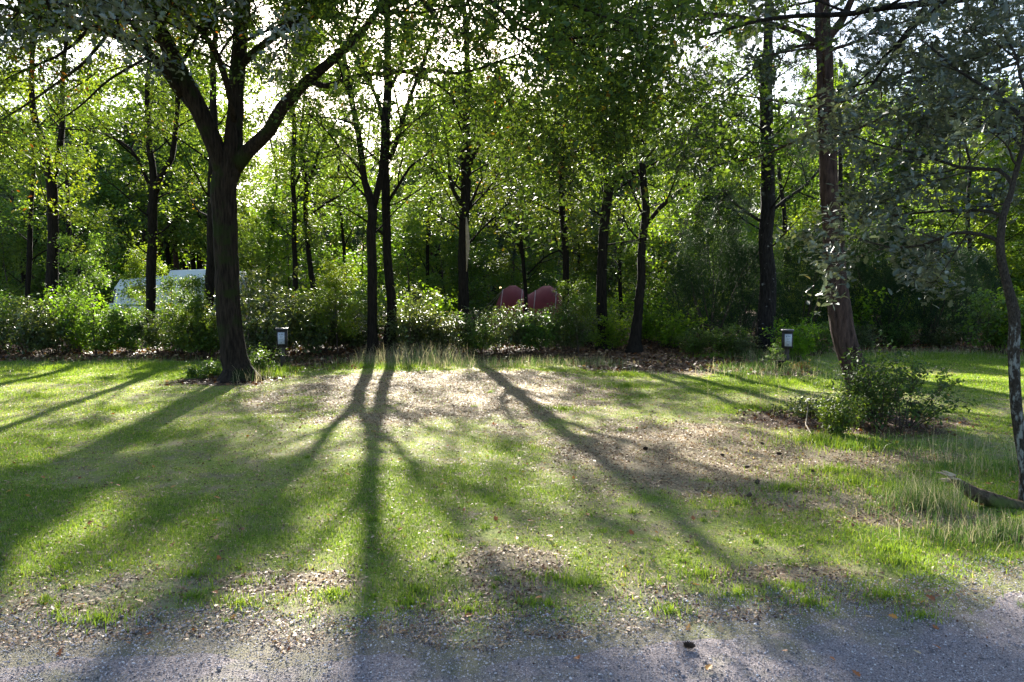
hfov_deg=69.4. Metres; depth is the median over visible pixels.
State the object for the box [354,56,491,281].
tree
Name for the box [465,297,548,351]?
shrub
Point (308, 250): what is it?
deciduous tree
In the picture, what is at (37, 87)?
tree
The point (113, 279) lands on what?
shrub
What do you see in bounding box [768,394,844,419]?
creeping bush
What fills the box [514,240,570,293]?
sapling
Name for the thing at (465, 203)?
deciduous tree
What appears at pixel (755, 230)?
sapling
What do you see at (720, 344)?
shrub
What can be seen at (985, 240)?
tree
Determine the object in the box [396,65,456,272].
pine tree
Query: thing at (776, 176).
tree
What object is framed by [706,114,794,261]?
tree
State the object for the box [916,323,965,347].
shrub
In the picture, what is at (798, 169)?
tree
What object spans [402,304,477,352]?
shrub
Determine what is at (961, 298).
juniper bush
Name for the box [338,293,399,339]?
shrub
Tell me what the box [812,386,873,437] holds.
glossy bush
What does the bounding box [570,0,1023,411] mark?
pine tree
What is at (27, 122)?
pine tree
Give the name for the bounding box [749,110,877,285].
tree
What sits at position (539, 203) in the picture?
tree
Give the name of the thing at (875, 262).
juniper bush
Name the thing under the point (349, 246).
sapling
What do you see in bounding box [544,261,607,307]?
shrub
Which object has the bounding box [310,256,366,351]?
sapling
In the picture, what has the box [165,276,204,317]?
sapling
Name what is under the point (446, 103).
tree
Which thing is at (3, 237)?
sapling
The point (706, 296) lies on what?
sapling
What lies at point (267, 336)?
shrub
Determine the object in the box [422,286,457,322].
shrub
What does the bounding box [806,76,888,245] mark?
deciduous tree
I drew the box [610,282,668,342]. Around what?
shrub
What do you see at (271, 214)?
sapling
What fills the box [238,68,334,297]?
deciduous tree
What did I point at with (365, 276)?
shrub
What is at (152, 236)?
deciduous tree
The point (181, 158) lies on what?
tree
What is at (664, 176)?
deciduous tree
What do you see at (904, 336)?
shrub
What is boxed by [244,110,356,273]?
tree
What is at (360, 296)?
shrub
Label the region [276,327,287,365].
number post
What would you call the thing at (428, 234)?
deciduous tree
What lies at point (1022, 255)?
tree
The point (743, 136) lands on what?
tree
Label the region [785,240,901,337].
juniper bush
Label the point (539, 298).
tent
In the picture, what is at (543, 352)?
leaf litter
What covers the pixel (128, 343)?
shrub
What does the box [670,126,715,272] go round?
pine tree
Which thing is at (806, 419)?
pale stick
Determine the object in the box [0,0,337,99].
oak tree
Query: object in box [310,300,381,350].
shrub
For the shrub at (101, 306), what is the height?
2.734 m
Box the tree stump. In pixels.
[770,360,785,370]
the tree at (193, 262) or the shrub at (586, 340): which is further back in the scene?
the tree at (193, 262)
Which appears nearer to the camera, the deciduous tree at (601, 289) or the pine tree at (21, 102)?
the deciduous tree at (601, 289)
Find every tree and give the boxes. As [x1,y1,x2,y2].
[0,0,136,341]
[0,0,255,332]
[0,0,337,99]
[0,0,852,382]
[0,52,187,304]
[0,57,143,238]
[0,59,98,323]
[0,65,147,257]
[0,98,46,265]
[0,100,60,281]
[0,106,52,249]
[0,131,101,295]
[0,132,19,254]
[0,132,62,281]
[1,139,71,278]
[2,233,34,279]
[3,103,130,309]
[6,101,45,273]
[10,70,122,311]
[12,64,141,274]
[20,89,140,268]
[34,136,145,312]
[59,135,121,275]
[82,87,264,273]
[90,0,281,352]
[90,58,250,269]
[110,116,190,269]
[113,51,273,254]
[114,43,283,268]
[115,83,257,269]
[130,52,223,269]
[137,115,192,264]
[143,112,261,269]
[158,79,273,260]
[194,0,492,354]
[231,0,359,326]
[238,4,432,305]
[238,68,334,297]
[240,82,364,249]
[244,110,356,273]
[253,90,375,273]
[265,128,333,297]
[266,0,534,352]
[279,111,349,289]
[280,134,401,261]
[282,80,381,287]
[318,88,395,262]
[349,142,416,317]
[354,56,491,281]
[366,106,484,293]
[368,0,624,346]
[393,153,441,271]
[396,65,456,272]
[398,91,460,305]
[415,79,529,302]
[416,115,637,312]
[421,40,550,310]
[434,72,553,308]
[434,102,556,303]
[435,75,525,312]
[459,1,704,337]
[471,87,587,282]
[473,81,585,281]
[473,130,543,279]
[511,0,756,350]
[511,112,630,276]
[530,47,659,283]
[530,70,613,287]
[541,76,637,270]
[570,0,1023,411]
[575,120,711,301]
[577,59,695,334]
[582,118,657,296]
[583,0,810,354]
[587,156,669,304]
[610,36,737,336]
[614,94,699,275]
[619,121,717,318]
[630,0,914,353]
[665,55,791,251]
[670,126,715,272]
[670,159,760,322]
[700,0,1023,181]
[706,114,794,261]
[716,109,807,266]
[734,93,818,321]
[739,56,856,285]
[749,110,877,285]
[768,0,1023,500]
[775,73,900,249]
[782,64,877,255]
[790,79,867,222]
[799,61,919,241]
[803,93,951,254]
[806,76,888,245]
[809,105,912,272]
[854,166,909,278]
[856,75,939,257]
[872,87,959,253]
[889,87,976,237]
[894,88,1023,315]
[904,34,1023,338]
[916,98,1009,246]
[917,84,1023,293]
[934,70,1023,307]
[935,176,1018,325]
[963,102,1023,307]
[974,157,1023,289]
[989,179,1023,272]
[1005,151,1023,280]
[1008,213,1023,274]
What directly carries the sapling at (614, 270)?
on the ground at (590, 523)
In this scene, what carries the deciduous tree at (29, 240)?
on the ground at (590, 523)
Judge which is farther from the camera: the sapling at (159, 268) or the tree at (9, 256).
the tree at (9, 256)
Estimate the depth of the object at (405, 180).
40.64 m
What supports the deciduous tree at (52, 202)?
on the ground at (590, 523)
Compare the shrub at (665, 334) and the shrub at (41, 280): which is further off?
the shrub at (41, 280)
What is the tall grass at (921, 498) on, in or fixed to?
on the ground at (590, 523)
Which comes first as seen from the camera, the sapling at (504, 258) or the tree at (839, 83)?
the sapling at (504, 258)
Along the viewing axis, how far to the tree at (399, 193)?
42.34 m
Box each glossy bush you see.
[803,330,977,431]
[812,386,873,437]
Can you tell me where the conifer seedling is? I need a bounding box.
[761,343,792,373]
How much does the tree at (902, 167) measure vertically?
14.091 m
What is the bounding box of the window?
[128,285,145,297]
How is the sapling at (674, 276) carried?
on the ground at (590, 523)
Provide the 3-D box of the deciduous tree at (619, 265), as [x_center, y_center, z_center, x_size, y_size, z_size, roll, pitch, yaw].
[4.361,-5.255,25.603,4.205,10.298,3.738,1,4,19]
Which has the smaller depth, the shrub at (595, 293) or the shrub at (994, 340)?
the shrub at (994, 340)
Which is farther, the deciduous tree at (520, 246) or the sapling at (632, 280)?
the sapling at (632, 280)
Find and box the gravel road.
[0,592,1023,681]
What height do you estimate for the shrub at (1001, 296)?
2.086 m
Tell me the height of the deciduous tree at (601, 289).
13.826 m
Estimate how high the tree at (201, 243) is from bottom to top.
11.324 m
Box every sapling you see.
[0,198,16,294]
[0,213,44,305]
[47,227,148,355]
[107,233,141,282]
[111,241,181,321]
[155,274,216,357]
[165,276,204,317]
[237,214,286,315]
[238,174,335,311]
[245,229,291,285]
[276,227,329,301]
[303,241,338,289]
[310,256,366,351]
[316,175,419,314]
[325,226,376,272]
[363,239,407,304]
[374,183,457,308]
[376,202,454,305]
[401,177,481,304]
[435,225,501,324]
[439,225,499,320]
[449,242,489,308]
[473,185,565,295]
[482,239,532,307]
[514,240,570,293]
[558,231,614,304]
[582,222,647,320]
[607,232,632,297]
[608,213,687,339]
[609,171,693,309]
[655,246,693,309]
[670,173,754,328]
[702,211,758,293]
[705,217,775,323]
[731,188,800,315]
[773,195,860,309]
[816,212,889,311]
[869,252,904,314]
[891,241,956,343]
[905,203,982,335]
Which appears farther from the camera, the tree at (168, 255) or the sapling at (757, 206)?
the tree at (168, 255)
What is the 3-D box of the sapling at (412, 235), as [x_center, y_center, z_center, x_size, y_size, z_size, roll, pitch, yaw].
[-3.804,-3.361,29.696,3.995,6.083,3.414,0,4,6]
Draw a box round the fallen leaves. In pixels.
[5,389,1022,676]
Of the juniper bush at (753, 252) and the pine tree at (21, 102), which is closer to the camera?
the juniper bush at (753, 252)
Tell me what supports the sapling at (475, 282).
on the ground at (590, 523)
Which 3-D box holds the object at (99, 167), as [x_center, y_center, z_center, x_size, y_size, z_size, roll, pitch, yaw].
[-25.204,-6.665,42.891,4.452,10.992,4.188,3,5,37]
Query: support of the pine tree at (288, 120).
on the ground at (590, 523)
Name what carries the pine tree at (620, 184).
on the ground at (590, 523)
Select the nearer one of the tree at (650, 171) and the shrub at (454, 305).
the shrub at (454, 305)
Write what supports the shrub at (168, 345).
on the ground at (590, 523)
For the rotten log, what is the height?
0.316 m
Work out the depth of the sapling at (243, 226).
25.79 m
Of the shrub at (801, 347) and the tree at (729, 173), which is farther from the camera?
the tree at (729, 173)
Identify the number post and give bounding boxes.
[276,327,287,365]
[781,329,793,367]
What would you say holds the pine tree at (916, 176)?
on the ground at (590, 523)
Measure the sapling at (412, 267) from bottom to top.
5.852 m
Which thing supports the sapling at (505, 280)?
on the ground at (590, 523)
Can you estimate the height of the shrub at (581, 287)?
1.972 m
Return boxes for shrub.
[0,256,77,315]
[0,287,60,355]
[0,290,32,349]
[0,290,40,331]
[2,289,91,355]
[7,268,77,296]
[17,263,113,311]
[23,274,107,352]
[59,308,147,354]
[74,268,123,305]
[81,302,145,344]
[84,247,176,320]
[89,303,167,354]
[91,276,133,313]
[125,309,183,352]
[143,303,213,354]
[162,299,243,357]
[203,286,295,360]
[239,260,315,350]
[241,283,347,355]
[263,282,344,330]
[281,284,364,351]
[301,271,333,307]
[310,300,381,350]
[314,260,384,303]
[316,283,404,344]
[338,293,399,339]
[363,258,456,308]
[366,283,446,354]
[385,280,457,337]
[397,287,456,317]
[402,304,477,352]
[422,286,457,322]
[449,311,500,352]
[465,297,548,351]
[473,310,490,323]
[502,308,572,351]
[516,270,562,292]
[520,308,550,337]
[541,297,600,351]
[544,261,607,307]
[552,279,601,351]
[569,281,632,321]
[569,285,618,322]
[570,294,607,318]
[571,303,631,345]
[580,303,643,349]
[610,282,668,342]
[647,299,712,349]
[669,291,704,333]
[670,325,717,355]
[703,322,756,354]
[726,332,766,356]
[760,311,822,360]
[775,296,821,337]
[796,321,832,355]
[798,276,901,340]
[854,321,886,348]
[875,319,926,347]
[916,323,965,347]
[946,286,1023,353]
[982,281,1023,352]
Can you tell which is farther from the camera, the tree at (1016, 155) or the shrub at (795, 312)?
the tree at (1016, 155)
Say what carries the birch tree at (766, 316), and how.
on the ground at (590, 523)
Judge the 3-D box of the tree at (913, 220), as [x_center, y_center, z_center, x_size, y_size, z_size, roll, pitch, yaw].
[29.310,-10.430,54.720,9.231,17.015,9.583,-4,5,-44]
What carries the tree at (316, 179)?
on the ground at (590, 523)
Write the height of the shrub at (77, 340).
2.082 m
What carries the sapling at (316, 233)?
on the ground at (590, 523)
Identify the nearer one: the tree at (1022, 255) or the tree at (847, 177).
the tree at (847, 177)
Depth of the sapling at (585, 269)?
38.12 m
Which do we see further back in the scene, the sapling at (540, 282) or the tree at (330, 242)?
the tree at (330, 242)
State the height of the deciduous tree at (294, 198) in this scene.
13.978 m
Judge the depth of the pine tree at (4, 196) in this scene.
42.51 m
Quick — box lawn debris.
[0,361,1023,671]
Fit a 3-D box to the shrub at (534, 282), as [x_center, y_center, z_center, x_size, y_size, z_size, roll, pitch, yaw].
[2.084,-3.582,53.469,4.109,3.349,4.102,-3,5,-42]
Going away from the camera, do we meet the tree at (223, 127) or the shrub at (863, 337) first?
the shrub at (863, 337)
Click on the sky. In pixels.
(86, 50)
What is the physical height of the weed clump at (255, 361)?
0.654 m
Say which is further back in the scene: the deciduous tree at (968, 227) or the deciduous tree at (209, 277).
the deciduous tree at (968, 227)
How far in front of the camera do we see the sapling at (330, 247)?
40.66 m
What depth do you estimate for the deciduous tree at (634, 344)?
18.96 m
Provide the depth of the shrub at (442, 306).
20.82 m
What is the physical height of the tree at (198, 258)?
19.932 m
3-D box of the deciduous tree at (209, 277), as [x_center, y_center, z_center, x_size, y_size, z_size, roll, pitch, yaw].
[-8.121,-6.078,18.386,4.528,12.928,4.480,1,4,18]
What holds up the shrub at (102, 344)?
on the ground at (590, 523)
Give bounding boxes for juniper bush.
[645,228,718,328]
[655,178,758,346]
[705,238,793,343]
[751,226,863,338]
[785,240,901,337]
[828,221,954,344]
[866,234,989,344]
[920,246,1016,341]
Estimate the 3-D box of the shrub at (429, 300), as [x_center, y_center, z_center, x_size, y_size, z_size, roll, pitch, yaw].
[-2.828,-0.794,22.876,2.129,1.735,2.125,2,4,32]
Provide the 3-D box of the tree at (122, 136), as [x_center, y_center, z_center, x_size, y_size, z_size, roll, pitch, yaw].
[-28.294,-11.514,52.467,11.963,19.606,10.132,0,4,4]
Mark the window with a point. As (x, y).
(132, 285)
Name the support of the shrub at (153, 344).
on the ground at (590, 523)
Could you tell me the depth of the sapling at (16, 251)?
33.47 m
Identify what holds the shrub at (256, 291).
on the ground at (590, 523)
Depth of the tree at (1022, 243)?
63.25 m
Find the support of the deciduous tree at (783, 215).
on the ground at (590, 523)
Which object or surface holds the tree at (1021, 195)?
on the ground at (590, 523)
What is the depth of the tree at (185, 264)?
60.98 m
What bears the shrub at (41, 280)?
on the ground at (590, 523)
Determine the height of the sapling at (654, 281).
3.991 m
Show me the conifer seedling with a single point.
(776, 352)
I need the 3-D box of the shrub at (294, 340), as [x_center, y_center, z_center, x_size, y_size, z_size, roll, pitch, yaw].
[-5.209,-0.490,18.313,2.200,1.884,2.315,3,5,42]
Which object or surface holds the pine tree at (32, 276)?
on the ground at (590, 523)
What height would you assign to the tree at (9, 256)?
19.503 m
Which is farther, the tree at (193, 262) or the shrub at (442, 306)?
the tree at (193, 262)
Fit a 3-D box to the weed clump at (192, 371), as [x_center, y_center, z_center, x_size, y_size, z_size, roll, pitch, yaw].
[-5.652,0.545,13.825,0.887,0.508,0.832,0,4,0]
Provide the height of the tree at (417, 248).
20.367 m
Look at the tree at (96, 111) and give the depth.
57.38 m
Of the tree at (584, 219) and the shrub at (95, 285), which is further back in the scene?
the tree at (584, 219)
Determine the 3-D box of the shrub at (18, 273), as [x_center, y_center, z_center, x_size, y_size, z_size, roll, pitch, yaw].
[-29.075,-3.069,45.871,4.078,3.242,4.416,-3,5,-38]
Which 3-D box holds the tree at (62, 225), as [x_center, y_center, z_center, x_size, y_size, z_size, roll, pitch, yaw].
[-20.359,-5.530,34.417,5.083,9.835,6.001,-2,4,-22]
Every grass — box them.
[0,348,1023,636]
[3,339,1023,557]
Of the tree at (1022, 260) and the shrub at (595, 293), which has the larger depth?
the tree at (1022, 260)
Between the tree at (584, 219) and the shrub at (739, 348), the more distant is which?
the tree at (584, 219)
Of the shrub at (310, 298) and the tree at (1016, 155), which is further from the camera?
the tree at (1016, 155)
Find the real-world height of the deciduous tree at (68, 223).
9.518 m
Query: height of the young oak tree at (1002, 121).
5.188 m
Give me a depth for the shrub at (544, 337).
18.96 m
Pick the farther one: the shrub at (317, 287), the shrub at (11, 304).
the shrub at (317, 287)
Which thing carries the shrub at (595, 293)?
on the ground at (590, 523)
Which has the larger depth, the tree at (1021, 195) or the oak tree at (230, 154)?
the tree at (1021, 195)
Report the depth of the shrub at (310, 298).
24.97 m
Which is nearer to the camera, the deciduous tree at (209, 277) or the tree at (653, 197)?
the deciduous tree at (209, 277)
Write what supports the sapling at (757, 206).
on the ground at (590, 523)
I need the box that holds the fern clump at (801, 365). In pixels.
[789,360,810,370]
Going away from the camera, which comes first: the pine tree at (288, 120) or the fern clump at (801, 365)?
the fern clump at (801, 365)
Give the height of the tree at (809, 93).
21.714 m
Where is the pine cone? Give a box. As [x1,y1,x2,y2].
[683,641,695,649]
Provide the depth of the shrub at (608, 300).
28.12 m
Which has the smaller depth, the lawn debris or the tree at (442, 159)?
the lawn debris
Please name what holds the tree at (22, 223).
on the ground at (590, 523)
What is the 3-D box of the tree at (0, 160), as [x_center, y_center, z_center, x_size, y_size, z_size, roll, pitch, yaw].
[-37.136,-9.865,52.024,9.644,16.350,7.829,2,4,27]
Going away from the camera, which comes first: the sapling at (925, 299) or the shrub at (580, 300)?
the sapling at (925, 299)
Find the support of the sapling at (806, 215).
on the ground at (590, 523)
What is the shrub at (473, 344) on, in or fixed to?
on the ground at (590, 523)
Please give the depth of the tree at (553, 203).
67.12 m
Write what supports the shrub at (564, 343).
on the ground at (590, 523)
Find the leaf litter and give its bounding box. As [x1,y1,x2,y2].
[0,328,1022,437]
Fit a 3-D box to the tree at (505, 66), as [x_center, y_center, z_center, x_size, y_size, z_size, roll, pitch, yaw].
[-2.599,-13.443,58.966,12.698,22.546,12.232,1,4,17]
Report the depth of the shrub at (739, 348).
17.95 m
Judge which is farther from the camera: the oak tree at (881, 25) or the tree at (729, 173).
the tree at (729, 173)
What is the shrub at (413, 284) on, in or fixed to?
on the ground at (590, 523)
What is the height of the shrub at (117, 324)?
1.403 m
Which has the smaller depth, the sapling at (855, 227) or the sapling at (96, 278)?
the sapling at (96, 278)
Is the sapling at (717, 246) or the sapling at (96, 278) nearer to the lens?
the sapling at (96, 278)
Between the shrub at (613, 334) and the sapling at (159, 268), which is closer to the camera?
the shrub at (613, 334)
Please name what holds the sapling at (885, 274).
on the ground at (590, 523)
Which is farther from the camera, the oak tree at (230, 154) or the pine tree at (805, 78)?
the pine tree at (805, 78)
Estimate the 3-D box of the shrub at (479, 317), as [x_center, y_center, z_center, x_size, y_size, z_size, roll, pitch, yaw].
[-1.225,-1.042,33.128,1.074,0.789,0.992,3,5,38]
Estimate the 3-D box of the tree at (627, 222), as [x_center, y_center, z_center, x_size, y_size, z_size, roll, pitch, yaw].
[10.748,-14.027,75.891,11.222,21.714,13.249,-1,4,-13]
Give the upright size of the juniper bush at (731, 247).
4.722 m
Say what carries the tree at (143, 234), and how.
on the ground at (590, 523)
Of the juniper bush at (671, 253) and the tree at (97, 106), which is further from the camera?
the tree at (97, 106)
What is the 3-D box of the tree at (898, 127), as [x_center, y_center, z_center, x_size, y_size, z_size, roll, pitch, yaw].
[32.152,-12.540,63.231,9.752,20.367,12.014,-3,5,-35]
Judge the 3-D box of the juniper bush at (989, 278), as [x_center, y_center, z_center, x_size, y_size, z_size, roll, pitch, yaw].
[13.632,-1.375,21.858,2.929,2.962,3.068,0,4,0]
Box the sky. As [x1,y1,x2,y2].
[0,0,1023,287]
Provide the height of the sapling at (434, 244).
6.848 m
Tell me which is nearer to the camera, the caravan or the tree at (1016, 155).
the caravan
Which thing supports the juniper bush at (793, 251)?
on the ground at (590, 523)
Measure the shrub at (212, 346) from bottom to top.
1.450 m
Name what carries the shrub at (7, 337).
on the ground at (590, 523)
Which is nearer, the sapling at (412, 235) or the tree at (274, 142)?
the sapling at (412, 235)
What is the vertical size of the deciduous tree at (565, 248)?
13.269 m
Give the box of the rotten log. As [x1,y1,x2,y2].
[937,470,1023,508]
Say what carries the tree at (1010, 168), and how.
on the ground at (590, 523)
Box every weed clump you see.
[179,357,221,378]
[247,342,284,374]
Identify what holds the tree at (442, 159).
on the ground at (590, 523)
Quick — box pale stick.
[805,396,810,432]
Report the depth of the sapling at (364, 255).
27.12 m
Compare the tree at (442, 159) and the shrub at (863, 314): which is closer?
the shrub at (863, 314)
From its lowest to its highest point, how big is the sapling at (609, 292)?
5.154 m
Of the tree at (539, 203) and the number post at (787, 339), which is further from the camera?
the tree at (539, 203)
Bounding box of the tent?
[484,285,561,332]
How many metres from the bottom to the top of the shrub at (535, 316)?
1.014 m
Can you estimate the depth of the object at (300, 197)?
37.33 m
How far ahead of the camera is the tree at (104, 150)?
61.26 m
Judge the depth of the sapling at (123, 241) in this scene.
44.10 m
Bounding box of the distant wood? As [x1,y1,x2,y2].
[0,159,1023,305]
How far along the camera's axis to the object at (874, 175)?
36.31 m
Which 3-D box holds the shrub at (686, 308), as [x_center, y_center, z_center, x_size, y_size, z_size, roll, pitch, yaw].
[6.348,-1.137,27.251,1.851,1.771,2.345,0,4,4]
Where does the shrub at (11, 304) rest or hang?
on the ground at (590, 523)
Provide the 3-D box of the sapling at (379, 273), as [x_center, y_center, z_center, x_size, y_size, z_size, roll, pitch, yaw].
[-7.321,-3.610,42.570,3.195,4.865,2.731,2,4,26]
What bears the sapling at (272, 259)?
on the ground at (590, 523)
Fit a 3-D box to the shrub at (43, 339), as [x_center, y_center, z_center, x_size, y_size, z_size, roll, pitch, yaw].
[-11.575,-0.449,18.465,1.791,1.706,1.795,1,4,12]
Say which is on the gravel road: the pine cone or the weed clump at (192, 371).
the pine cone
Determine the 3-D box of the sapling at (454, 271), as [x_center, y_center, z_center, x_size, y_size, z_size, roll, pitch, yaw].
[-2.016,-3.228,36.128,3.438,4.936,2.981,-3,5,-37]
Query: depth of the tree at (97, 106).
64.58 m
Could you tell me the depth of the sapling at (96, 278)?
18.10 m
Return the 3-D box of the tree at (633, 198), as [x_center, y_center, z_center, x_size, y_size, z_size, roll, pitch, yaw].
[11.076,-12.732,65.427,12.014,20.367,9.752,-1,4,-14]
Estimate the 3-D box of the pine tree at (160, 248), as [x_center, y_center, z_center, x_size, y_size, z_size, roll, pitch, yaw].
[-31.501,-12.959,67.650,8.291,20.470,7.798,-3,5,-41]
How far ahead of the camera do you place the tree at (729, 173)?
36.41 m
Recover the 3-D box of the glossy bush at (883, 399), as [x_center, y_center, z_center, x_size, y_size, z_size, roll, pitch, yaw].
[4.600,0.459,8.939,1.591,1.212,1.760,0,4,0]
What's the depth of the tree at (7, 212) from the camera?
35.65 m
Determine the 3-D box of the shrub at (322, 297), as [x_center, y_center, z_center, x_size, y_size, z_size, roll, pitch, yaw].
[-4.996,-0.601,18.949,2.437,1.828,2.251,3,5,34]
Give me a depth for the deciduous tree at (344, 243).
26.78 m
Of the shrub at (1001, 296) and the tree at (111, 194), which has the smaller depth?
the shrub at (1001, 296)
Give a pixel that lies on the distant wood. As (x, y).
(1013, 279)
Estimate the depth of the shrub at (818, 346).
18.27 m
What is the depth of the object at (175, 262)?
58.55 m
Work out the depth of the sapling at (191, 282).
17.66 m
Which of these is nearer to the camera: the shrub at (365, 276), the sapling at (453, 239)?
the sapling at (453, 239)
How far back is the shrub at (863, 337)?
20.02 m
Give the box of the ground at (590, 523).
[0,305,1023,668]
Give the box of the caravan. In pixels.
[109,269,247,319]
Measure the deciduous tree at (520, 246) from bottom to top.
7.608 m
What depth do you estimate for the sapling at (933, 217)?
24.14 m
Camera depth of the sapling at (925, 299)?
21.27 m
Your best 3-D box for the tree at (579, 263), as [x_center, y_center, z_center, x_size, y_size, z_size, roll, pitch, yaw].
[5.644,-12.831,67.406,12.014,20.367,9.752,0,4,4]
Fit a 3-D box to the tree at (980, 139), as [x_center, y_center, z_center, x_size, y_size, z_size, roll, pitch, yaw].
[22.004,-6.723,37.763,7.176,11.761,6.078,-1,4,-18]
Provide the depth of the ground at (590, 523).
5.43 m
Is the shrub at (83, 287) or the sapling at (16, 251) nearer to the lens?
the sapling at (16, 251)
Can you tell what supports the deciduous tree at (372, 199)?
on the ground at (590, 523)
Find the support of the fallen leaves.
on the ground at (590, 523)
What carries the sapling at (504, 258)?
on the ground at (590, 523)
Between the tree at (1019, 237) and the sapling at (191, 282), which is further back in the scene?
the tree at (1019, 237)
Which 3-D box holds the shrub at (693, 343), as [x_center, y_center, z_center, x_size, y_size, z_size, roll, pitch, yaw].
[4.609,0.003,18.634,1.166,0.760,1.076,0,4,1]
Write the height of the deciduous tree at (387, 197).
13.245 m
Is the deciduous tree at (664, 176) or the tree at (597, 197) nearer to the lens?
the deciduous tree at (664, 176)
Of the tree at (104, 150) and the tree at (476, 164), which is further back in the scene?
the tree at (104, 150)

